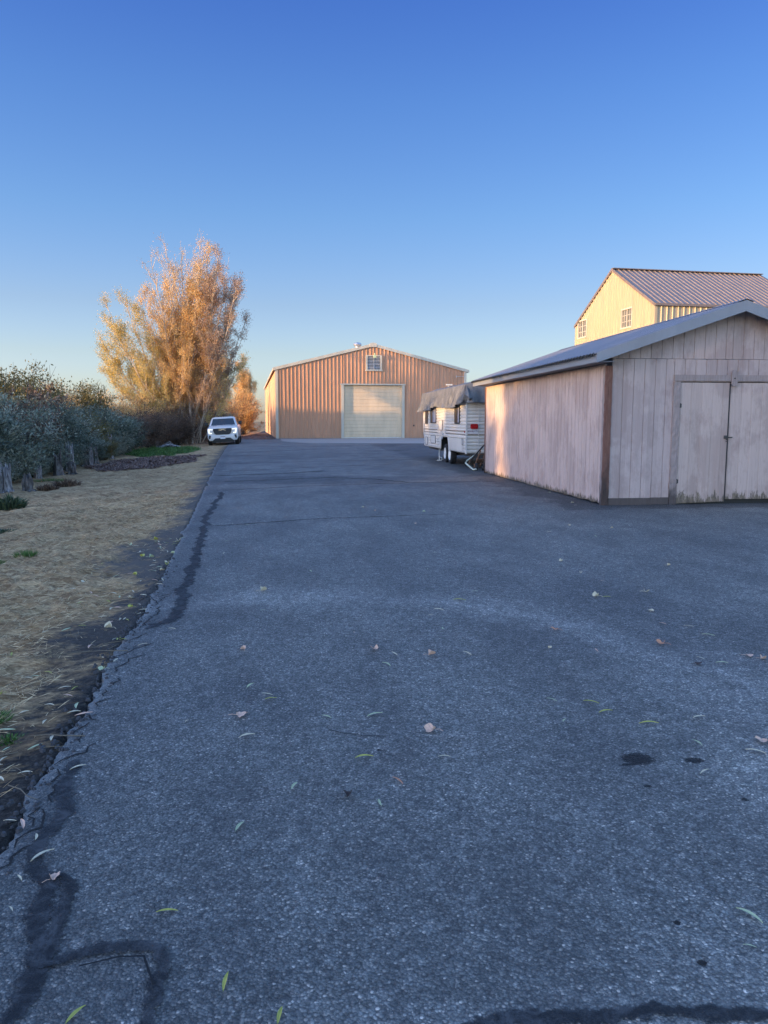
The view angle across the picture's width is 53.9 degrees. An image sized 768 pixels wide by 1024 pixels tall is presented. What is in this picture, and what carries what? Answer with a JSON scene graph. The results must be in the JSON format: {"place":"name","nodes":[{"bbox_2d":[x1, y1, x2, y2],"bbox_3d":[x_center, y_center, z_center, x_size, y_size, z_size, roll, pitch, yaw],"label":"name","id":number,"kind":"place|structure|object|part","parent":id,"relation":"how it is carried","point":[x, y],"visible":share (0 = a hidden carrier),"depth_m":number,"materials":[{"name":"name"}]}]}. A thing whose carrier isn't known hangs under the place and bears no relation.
{"place":"outdoors","nodes":[
{"label":"outdoors","id":0,"kind":"place"},
{"bbox_2d":[0,422,269,853],"bbox_3d":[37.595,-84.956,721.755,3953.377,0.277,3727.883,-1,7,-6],"label":"ground","id":1,"kind":"structure","parent":0,"point":[182,479],"depth_m":7.49,"materials":[{"name":"brown plant"}]},
{"bbox_2d":[0,462,14,492],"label":"tree stump","id":2,"kind":"object","parent":1,"relation":"on","point":[5,482],"visible":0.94,"depth_m":18.04,"materials":[{"name":"grey wood"}]},
{"bbox_2d":[0,528,16,533],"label":"weed","id":3,"kind":"object","parent":1,"relation":"on","point":[3,531],"visible":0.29,"depth_m":11.30,"materials":[{"name":"green plant"}]},
{"bbox_2d":[0,709,16,723],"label":"weed","id":4,"kind":"object","parent":1,"relation":"on","point":[2,720],"visible":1,"depth_m":3.93,"materials":[{"name":"green plant"}]},
{"bbox_2d":[0,450,23,481],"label":"shrub","id":5,"kind":"object","parent":1,"relation":"on","point":[14,463],"visible":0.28,"depth_m":19.70,"materials":[{"name":"green plant"}]},
{"bbox_2d":[0,733,28,746],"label":"weed","id":6,"kind":"object","parent":1,"relation":"on","point":[6,738],"visible":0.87,"depth_m":3.70,"materials":[{"name":"green plant"}]},
{"bbox_2d":[0,493,29,509],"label":"weed","id":7,"kind":"object","parent":1,"relation":"on","point":[8,502],"visible":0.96,"depth_m":14.57,"materials":[{"name":"green plant"}]},
{"bbox_2d":[0,378,40,414],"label":"shrub","id":8,"kind":"object","parent":1,"relation":"on","point":[18,394],"visible":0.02,"depth_m":32.31,"materials":[{"name":"green plant"}]},
{"bbox_2d":[2,440,40,482],"bbox_3d":[-10.628,-1.456,21.108,2.081,1.265,2.041,-5,9,-36],"label":"shrub","id":9,"kind":"object","parent":1,"relation":"on","point":[23,472],"visible":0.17,"depth_m":21.13,"materials":[{"name":"green plant"}]},
{"bbox_2d":[8,785,39,799],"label":"twig","id":10,"kind":"object","parent":1,"relation":"on","point":[21,790],"visible":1,"depth_m":3.09,"materials":[{"name":"brown wood"}]},
{"bbox_2d":[0,367,48,448],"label":"tree","id":11,"kind":"object","parent":1,"relation":"on","point":[37,423],"visible":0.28,"depth_m":23.52,"materials":[{"name":"green plant"}]},
{"bbox_2d":[12,548,38,557],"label":"grass tuft","id":12,"kind":"object","parent":1,"relation":"on","point":[26,554],"visible":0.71,"depth_m":9.03,"materials":[{"name":"green plant"}]},
{"bbox_2d":[0,385,53,477],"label":"shrub","id":13,"kind":"object","parent":1,"relation":"on","point":[12,429],"visible":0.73,"depth_m":20.64,"materials":[{"name":"green plant"}]},
{"bbox_2d":[21,472,37,491],"bbox_3d":[-8.684,-0.719,18.455,0.422,0.510,0.386,-1,7,-6],"label":"tree stump","id":14,"kind":"object","parent":1,"relation":"on","point":[27,483],"visible":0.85,"depth_m":18.39,"materials":[{"name":"grey wood"}]},
{"bbox_2d":[0,365,65,410],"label":"tree","id":15,"kind":"object","parent":1,"relation":"on","point":[44,385],"visible":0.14,"depth_m":30.98,"materials":[{"name":"green plant"}]},
{"bbox_2d":[0,359,73,407],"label":"shrub","id":16,"kind":"object","parent":1,"relation":"on","point":[18,380],"visible":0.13,"depth_m":36.30,"materials":[{"name":"green plant"}]},
{"bbox_2d":[33,465,41,478],"bbox_3d":[-10.390,-1.189,22.627,0.367,0.514,0.390,-1,7,-6],"label":"tree stump","id":17,"kind":"object","parent":1,"relation":"on","point":[39,474],"visible":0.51,"depth_m":22.54,"materials":[{"name":"grey wood"}]},
{"bbox_2d":[1,400,79,472],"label":"shrub","id":18,"kind":"object","parent":1,"relation":"on","point":[48,433],"visible":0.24,"depth_m":23.61,"materials":[{"name":"green plant"}]},
{"bbox_2d":[31,452,52,477],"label":"shrub","id":19,"kind":"object","parent":1,"relation":"on","point":[48,460],"visible":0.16,"depth_m":23.06,"materials":[{"name":"green plant"}]},
{"bbox_2d":[22,380,67,454],"bbox_3d":[-11.369,-3.004,25.268,1.554,3.377,1.830,-3,7,-21],"label":"tree","id":20,"kind":"object","parent":1,"relation":"on","point":[54,403],"visible":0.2,"depth_m":25.55,"materials":[{"name":"green plant"}]},
{"bbox_2d":[35,483,59,490],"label":"weed","id":21,"kind":"object","parent":1,"relation":"on","point":[46,487],"visible":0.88,"depth_m":18.55,"materials":[{"name":"brown plant"}]},
{"bbox_2d":[0,389,96,457],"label":"shrub","id":22,"kind":"object","parent":1,"relation":"on","point":[67,420],"visible":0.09,"depth_m":26.92,"materials":[{"name":"green plant"}]},
{"bbox_2d":[33,478,68,481],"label":"grass tuft","id":23,"kind":"object","parent":1,"relation":"on","point":[43,480],"visible":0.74,"depth_m":21.42,"materials":[{"name":"green plant"}]},
{"bbox_2d":[19,376,83,415],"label":"shrub","id":24,"kind":"object","parent":1,"relation":"on","point":[70,400],"depth_m":41.05,"materials":[{"name":"green plant"}]},
{"bbox_2d":[38,437,71,474],"bbox_3d":[-11.185,-1.863,24.240,2.289,1.392,2.245,-6,9,-39],"label":"shrub","id":25,"kind":"object","parent":1,"relation":"on","point":[56,453],"visible":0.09,"depth_m":24.28,"materials":[{"name":"green plant"}]},
{"bbox_2d":[53,449,65,475],"bbox_3d":[-10.289,-1.566,23.913,0.418,0.879,0.417,-1,7,-6],"label":"tree stump","id":26,"kind":"object","parent":1,"relation":"on","point":[58,470],"visible":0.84,"depth_m":23.81,"materials":[{"name":"grey wood"}]},
{"bbox_2d":[50,478,82,486],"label":"weed","id":27,"kind":"object","parent":1,"relation":"on","point":[69,483],"visible":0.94,"depth_m":19.72,"materials":[{"name":"brown plant"}]},
{"bbox_2d":[53,437,87,469],"bbox_3d":[-11.338,-2.053,26.228,2.041,1.265,2.081,-1,7,-7],"label":"shrub","id":28,"kind":"object","parent":1,"relation":"on","point":[80,449],"visible":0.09,"depth_m":26.34,"materials":[{"name":"green plant"}]},
{"bbox_2d":[64,442,76,472],"bbox_3d":[-10.486,-1.853,25.184,0.419,1.119,0.430,4,8,27],"label":"tree stump","id":29,"kind":"object","parent":1,"relation":"on","point":[72,453],"visible":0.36,"depth_m":25.15,"materials":[{"name":"grey wood"}]},
{"bbox_2d":[66,461,77,474],"bbox_3d":[-10.168,-1.419,24.605,0.451,0.470,0.368,5,8,36],"label":"tree stump","id":30,"kind":"object","parent":1,"relation":"on","point":[71,469],"visible":0.86,"depth_m":24.52,"materials":[{"name":"grey wood"}]},
{"bbox_2d":[41,406,108,448],"bbox_3d":[-13.144,-3.147,30.155,3.869,2.556,3.742,1,7,11],"label":"shrub","id":31,"kind":"object","parent":1,"relation":"on","point":[89,426],"visible":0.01,"depth_m":30.86,"materials":[{"name":"green plant"}]},
{"bbox_2d":[66,435,91,465],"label":"shrub","id":32,"kind":"object","parent":1,"relation":"on","point":[84,460],"visible":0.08,"depth_m":27.80,"materials":[{"name":"green plant"}]},
{"bbox_2d":[45,374,116,418],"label":"shrub","id":33,"kind":"object","parent":1,"relation":"on","point":[85,399],"visible":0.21,"depth_m":44.60,"materials":[{"name":"green plant"}]},
{"bbox_2d":[65,430,99,463],"bbox_3d":[-12.184,-2.533,29.343,2.497,1.518,2.449,2,7,20],"label":"shrub","id":34,"kind":"object","parent":1,"relation":"on","point":[95,443],"visible":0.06,"depth_m":29.37,"materials":[{"name":"green plant"}]},
{"bbox_2d":[80,443,94,466],"bbox_3d":[-11.332,-2.238,28.862,0.608,1.012,0.556,-1,7,-6],"label":"tree stump","id":35,"kind":"object","parent":1,"relation":"on","point":[90,460],"visible":0.55,"depth_m":28.78,"materials":[{"name":"grey wood"}]},
{"bbox_2d":[72,410,118,448],"bbox_3d":[-13.716,-3.488,33.764,3.925,2.374,3.813,-6,9,-43],"label":"shrub","id":36,"kind":"object","parent":1,"relation":"on","point":[102,430],"visible":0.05,"depth_m":33.91,"materials":[{"name":"green plant"}]},
{"bbox_2d":[77,436,113,461],"bbox_3d":[-12.331,-2.692,31.534,2.081,1.265,2.041,3,7,22],"label":"shrub","id":37,"kind":"object","parent":1,"relation":"on","point":[101,448],"visible":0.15,"depth_m":31.48,"materials":[{"name":"green plant"}]},
{"bbox_2d":[92,444,99,463],"bbox_3d":[-11.630,-2.345,30.444,0.397,0.885,0.341,-5,9,-37],"label":"tree stump","id":38,"kind":"object","parent":1,"relation":"on","point":[95,453],"visible":0.56,"depth_m":30.37,"materials":[{"name":"grey wood"}]},
{"bbox_2d":[71,403,138,455],"bbox_3d":[-14.288,-4.083,37.242,4.588,2.727,4.500,6,9,39],"label":"shrub","id":39,"kind":"object","parent":1,"relation":"on","point":[108,416],"visible":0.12,"depth_m":36.88,"materials":[{"name":"green plant"}]},
{"bbox_2d":[89,650,127,651],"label":"twig","id":40,"kind":"object","parent":1,"relation":"on","point":[110,650],"visible":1,"depth_m":4.95,"materials":[{"name":"brown wood"}]},
{"bbox_2d":[104,621,114,627],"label":"fallen leaf","id":41,"kind":"object","parent":1,"relation":"on","point":[107,624],"visible":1,"depth_m":5.61,"materials":[{"name":"beige plant"}]},
{"bbox_2d":[101,436,119,459],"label":"shrub","id":42,"kind":"object","parent":1,"relation":"on","point":[109,448],"visible":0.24,"depth_m":33.17,"materials":[{"name":"green plant"}]},
{"bbox_2d":[107,433,114,458],"bbox_3d":[-12.526,-3.057,34.597,0.416,1.296,0.323,-1,7,-6],"label":"tree stump","id":43,"kind":"object","parent":1,"relation":"on","point":[110,438],"visible":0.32,"depth_m":34.58,"materials":[{"name":"grey wood"}]},
{"bbox_2d":[81,385,144,418],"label":"shrub","id":44,"kind":"object","parent":1,"relation":"on","point":[120,408],"visible":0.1,"depth_m":49.87,"materials":[{"name":"orange plant"}]},
{"bbox_2d":[100,431,128,456],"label":"shrub","id":45,"kind":"object","parent":1,"relation":"on","point":[118,450],"visible":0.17,"depth_m":35.76,"materials":[{"name":"green plant"}]},
{"bbox_2d":[110,425,137,452],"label":"shrub","id":46,"kind":"object","parent":1,"relation":"on","point":[124,440],"visible":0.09,"depth_m":37.44,"materials":[{"name":"green plant"}]},
{"bbox_2d":[100,412,154,450],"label":"shrub","id":47,"kind":"object","parent":1,"relation":"on","point":[134,432],"visible":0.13,"depth_m":41.52,"materials":[{"name":"green plant"}]},
{"bbox_2d":[121,436,134,454],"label":"shrub","id":48,"kind":"object","parent":1,"relation":"on","point":[130,450],"visible":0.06,"depth_m":38.76,"materials":[{"name":"green plant"}]},
{"bbox_2d":[104,403,163,448],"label":"shrub","id":49,"kind":"object","parent":1,"relation":"on","point":[145,417],"visible":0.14,"depth_m":45.63,"materials":[{"name":"green plant"}]},
{"bbox_2d":[84,454,206,471],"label":"leaf litter","id":50,"kind":"object","parent":1,"relation":"on","point":[129,464],"visible":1,"depth_m":29.29,"materials":[{"name":"plant"}]},
{"bbox_2d":[117,392,180,434],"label":"shrub","id":51,"kind":"object","parent":1,"relation":"on","point":[145,399],"visible":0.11,"depth_m":54.15,"materials":[{"name":"orange plant"}]},
{"bbox_2d":[118,406,186,446],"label":"shrub","id":52,"kind":"object","parent":1,"relation":"on","point":[159,433],"visible":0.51,"depth_m":49.35,"materials":[{"name":"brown plant"}]},
{"bbox_2d":[156,441,180,447],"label":"brush pile","id":53,"kind":"object","parent":1,"relation":"on","point":[168,444],"visible":0.74,"depth_m":46.50,"materials":[{"name":"grey wood"}]},
{"bbox_2d":[92,230,254,444],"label":"poplar tree","id":54,"kind":"object","parent":1,"relation":"on","point":[185,381],"visible":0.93,"depth_m":55.05,"materials":[{"name":"orange plant"}]},
{"bbox_2d":[145,400,208,444],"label":"shrub","id":55,"kind":"object","parent":1,"relation":"on","point":[183,429],"visible":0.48,"depth_m":53.86,"materials":[{"name":"brown plant"}]},
{"bbox_2d":[180,407,217,442],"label":"shrub","id":56,"kind":"object","parent":1,"relation":"on","point":[205,428],"visible":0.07,"depth_m":58.59,"materials":[{"name":"brown plant"}]},
{"bbox_2d":[198,408,229,440],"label":"shrub","id":57,"kind":"object","parent":1,"relation":"on","point":[214,415],"visible":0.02,"depth_m":64.19,"materials":[{"name":"brown plant"}]},
{"bbox_2d":[210,393,247,434],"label":"shrub","id":58,"kind":"object","parent":1,"relation":"on","point":[232,410],"visible":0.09,"depth_m":77.34,"materials":[{"name":"orange plant"}]},
{"bbox_2d":[218,409,243,434],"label":"shrub","id":59,"kind":"object","parent":1,"relation":"on","point":[232,415],"visible":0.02,"depth_m":70.11,"materials":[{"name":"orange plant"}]},
{"bbox_2d":[189,435,275,444],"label":"fallen leaves","id":60,"kind":"object","parent":1,"relation":"on","point":[270,437],"visible":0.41,"depth_m":68.47,"materials":[{"name":"brown plant"}]},
{"bbox_2d":[220,389,264,434],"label":"shrub","id":61,"kind":"object","parent":1,"relation":"on","point":[248,420],"visible":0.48,"depth_m":89.48,"materials":[{"name":"orange plant"}]},
{"bbox_2d":[230,353,258,432],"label":"poplar tree","id":62,"kind":"object","parent":1,"relation":"on","point":[245,385],"visible":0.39,"depth_m":108.70,"materials":[{"name":"orange plant"}]},
{"bbox_2d":[122,445,200,456],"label":"green grass","id":63,"kind":"structure","parent":0,"point":[155,451],"depth_m":39.78,"materials":[{"name":"green plant"}]},
{"bbox_2d":[280,438,423,442],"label":"concrete apron","id":64,"kind":"object","parent":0,"point":[359,440],"visible":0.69,"depth_m":59.32,"materials":[{"name":"grey concrete"}]},
{"bbox_2d":[0,436,767,1023],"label":"driveway","id":65,"kind":"structure","parent":0,"point":[528,844],"depth_m":3.31,"materials":[{"name":"grey asphalt"}]},
{"bbox_2d":[20,818,24,828],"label":"fallen leaf","id":66,"kind":"object","parent":65,"relation":"on","point":[22,821],"visible":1,"depth_m":2.82,"materials":[{"name":"beige plant"}]},
{"bbox_2d":[32,734,84,735],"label":"twig","id":67,"kind":"object","parent":65,"relation":"on","point":[59,735],"visible":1,"depth_m":3.62,"materials":[{"name":"brown wood"}]},
{"bbox_2d":[65,1005,85,1023],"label":"fallen leaf","id":68,"kind":"object","parent":65,"relation":"on","point":[73,1013],"visible":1,"depth_m":1.91,"materials":[{"name":"green plant"}]},
{"bbox_2d":[0,593,170,983],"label":"hairline cracks","id":69,"kind":"object","parent":65,"relation":"on","point":[143,956],"visible":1,"depth_m":2.87,"materials":[{"name":"black asphalt"}]},
{"bbox_2d":[0,554,177,873],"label":"gravel crumbs","id":70,"kind":"object","parent":65,"relation":"on","point":[18,830],"visible":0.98,"depth_m":3.66,"materials":[{"name":"gravel"}]},
{"bbox_2d":[156,908,177,911],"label":"fallen leaf","id":71,"kind":"object","parent":65,"relation":"on","point":[166,909],"visible":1,"depth_m":2.32,"materials":[{"name":"green plant"}]},
{"bbox_2d":[145,492,224,628],"bbox_3d":[-2.556,0.213,10.784,0.331,0.001,10.811,-1,7,-10],"label":"crack seal","id":72,"kind":"object","parent":65,"relation":"on","point":[181,599],"visible":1,"depth_m":7.48,"materials":[{"name":"black asphalt"}]},
{"bbox_2d":[204,416,241,444],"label":"pickup truck","id":73,"kind":"object","parent":65,"relation":"on","point":[224,429],"visible":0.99,"depth_m":49.37,"materials":[{"name":"white paint"}]},
{"bbox_2d":[222,971,228,989],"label":"fallen leaf","id":74,"kind":"object","parent":65,"relation":"on","point":[224,980],"visible":1,"depth_m":2.02,"materials":[{"name":"green plant"}]},
{"bbox_2d":[229,711,247,716],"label":"fallen leaf","id":75,"kind":"object","parent":65,"relation":"on","point":[239,714],"visible":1,"depth_m":3.86,"materials":[{"name":"beige plant"}]},
{"bbox_2d":[277,1006,282,1023],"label":"fallen leaf","id":76,"kind":"object","parent":65,"relation":"on","point":[279,1013],"visible":1,"depth_m":1.91,"materials":[{"name":"green plant"}]},
{"bbox_2d":[342,790,351,799],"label":"fallen leaf","id":77,"kind":"object","parent":65,"relation":"on","point":[348,793],"visible":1,"depth_m":3.04,"materials":[{"name":"grey plant"}]},
{"bbox_2d":[215,446,486,735],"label":"cross cracks","id":78,"kind":"object","parent":65,"relation":"on","point":[321,485],"visible":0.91,"depth_m":19.24,"materials":[{"name":"black asphalt"}]},
{"bbox_2d":[264,342,468,438],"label":"warehouse","id":79,"kind":"structure","parent":65,"relation":"on","point":[372,390],"depth_m":66.88,"materials":[{"name":"beige metal"}]},
{"bbox_2d":[344,385,400,437],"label":"rollup door","id":80,"kind":"structure","parent":79,"relation":"in","point":[370,411],"depth_m":67.38,"materials":[{"name":"beige metal"}]},
{"bbox_2d":[0,759,767,1023],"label":"tar smear","id":81,"kind":"object","parent":65,"relation":"on","point":[38,957],"visible":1,"depth_m":2.09},
{"bbox_2d":[30,849,52,861],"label":"fallen leaf","id":82,"kind":"object","parent":81,"relation":"on","point":[38,854],"visible":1,"depth_m":2.62,"materials":[{"name":"plant"}]},
{"bbox_2d":[42,871,59,882],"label":"fallen leaf","id":83,"kind":"object","parent":81,"relation":"on","point":[53,876],"visible":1,"depth_m":2.49,"materials":[{"name":"beige plant"}]},
{"bbox_2d":[424,723,442,731],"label":"fallen leaf","id":84,"kind":"object","parent":65,"relation":"on","point":[429,727],"visible":1,"depth_m":3.68,"materials":[{"name":"plant"}]},
{"bbox_2d":[423,384,484,468],"bbox_3d":[3.315,-3.358,28.195,2.472,2.950,9.215,-1,7,-6],"label":"travel trailer","id":85,"kind":"object","parent":65,"relation":"on","point":[452,433],"visible":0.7,"depth_m":25.47,"materials":[{"name":"white metal"}]},
{"bbox_3d":[1.763,-3.985,31.068,0.040,0.730,0.630,-1,7,-6],"label":"window","id":86,"kind":"part","parent":85,"relation":"part of","materials":[{"name":"black plastic"}]},
{"bbox_3d":[1.936,-3.832,29.545,0.040,0.710,1.210,-1,7,-6],"label":"window","id":87,"kind":"part","parent":85,"relation":"part of","materials":[{"name":"black plastic"}]},
{"bbox_2d":[417,382,493,411],"bbox_3d":[3.287,-4.237,27.793,2.814,1.026,8.906,-1,7,-6],"label":"tarpaulin","id":88,"kind":"object","parent":85,"relation":"on","point":[450,396],"visible":0.57,"depth_m":25.47,"materials":[{"name":"grey plastic"}]},
{"bbox_3d":[2.417,-2.288,25.401,0.002,0.370,2.080,-1,7,-6],"label":"cargo door","id":89,"kind":"part","parent":85,"relation":"part of","materials":[{"name":"white metal"}]},
{"bbox_3d":[2.439,-3.272,25.124,0.040,0.670,0.840,-1,7,-6],"label":"window","id":90,"kind":"part","parent":85,"relation":"part of","materials":[{"name":"black plastic"}]},
{"bbox_2d":[465,445,483,470],"bbox_3d":[2.862,-1.772,23.081,0.884,1.019,0.509,6,9,41],"label":"trailer hitch","id":91,"kind":"object","parent":85,"relation":"attached to","point":[480,461],"visible":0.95,"depth_m":23.17,"materials":[{"name":"grey metal"}]},
{"bbox_2d":[471,298,767,504],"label":"wooden shed","id":92,"kind":"structure","parent":65,"relation":"on","point":[673,411],"depth_m":13.68,"materials":[{"name":"paint"}]},
{"bbox_2d":[676,383,729,502],"bbox_3d":[5.750,-1.240,13.677,0.964,2.174,0.054,-1,7,-6],"label":"door","id":93,"kind":"structure","parent":92,"relation":"in","point":[703,417],"depth_m":13.67,"materials":[{"name":"paint"}]},
{"bbox_2d":[725,383,767,498],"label":"door","id":94,"kind":"structure","parent":92,"relation":"in","point":[747,450],"depth_m":13.77,"materials":[{"name":"paint"}]},
{"bbox_2d":[736,907,762,922],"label":"fallen leaf","id":95,"kind":"object","parent":65,"relation":"on","point":[752,914],"visible":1,"depth_m":2.30,"materials":[{"name":"grey plant"}]},
{"bbox_2d":[755,736,767,741],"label":"fallen leaf","id":96,"kind":"object","parent":65,"relation":"on","point":[762,739],"visible":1,"depth_m":3.55,"materials":[{"name":"beige plant"}]},
{"bbox_2d":[0,0,767,421],"label":"sky","id":97,"kind":"structure","parent":0,"point":[452,182],"materials":[{"name":"blue"}]},
{"bbox_2d":[574,268,767,344],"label":"metal barn","id":98,"kind":"structure","parent":0,"point":[624,299],"depth_m":40.10,"materials":[{"name":"yellow metal"}]},
{"bbox_2d":[577,318,587,338],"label":"window","id":99,"kind":"structure","parent":98,"relation":"in","point":[582,325],"depth_m":44.79,"materials":[{"name":"white metal"}]},
{"bbox_2d":[620,306,631,329],"bbox_3d":[12.764,-10.182,39.692,0.090,1.060,1.220,-1,7,-11],"label":"window","id":100,"kind":"structure","parent":98,"relation":"in","point":[626,313],"depth_m":39.73,"materials":[{"name":"white metal"}]}
]}

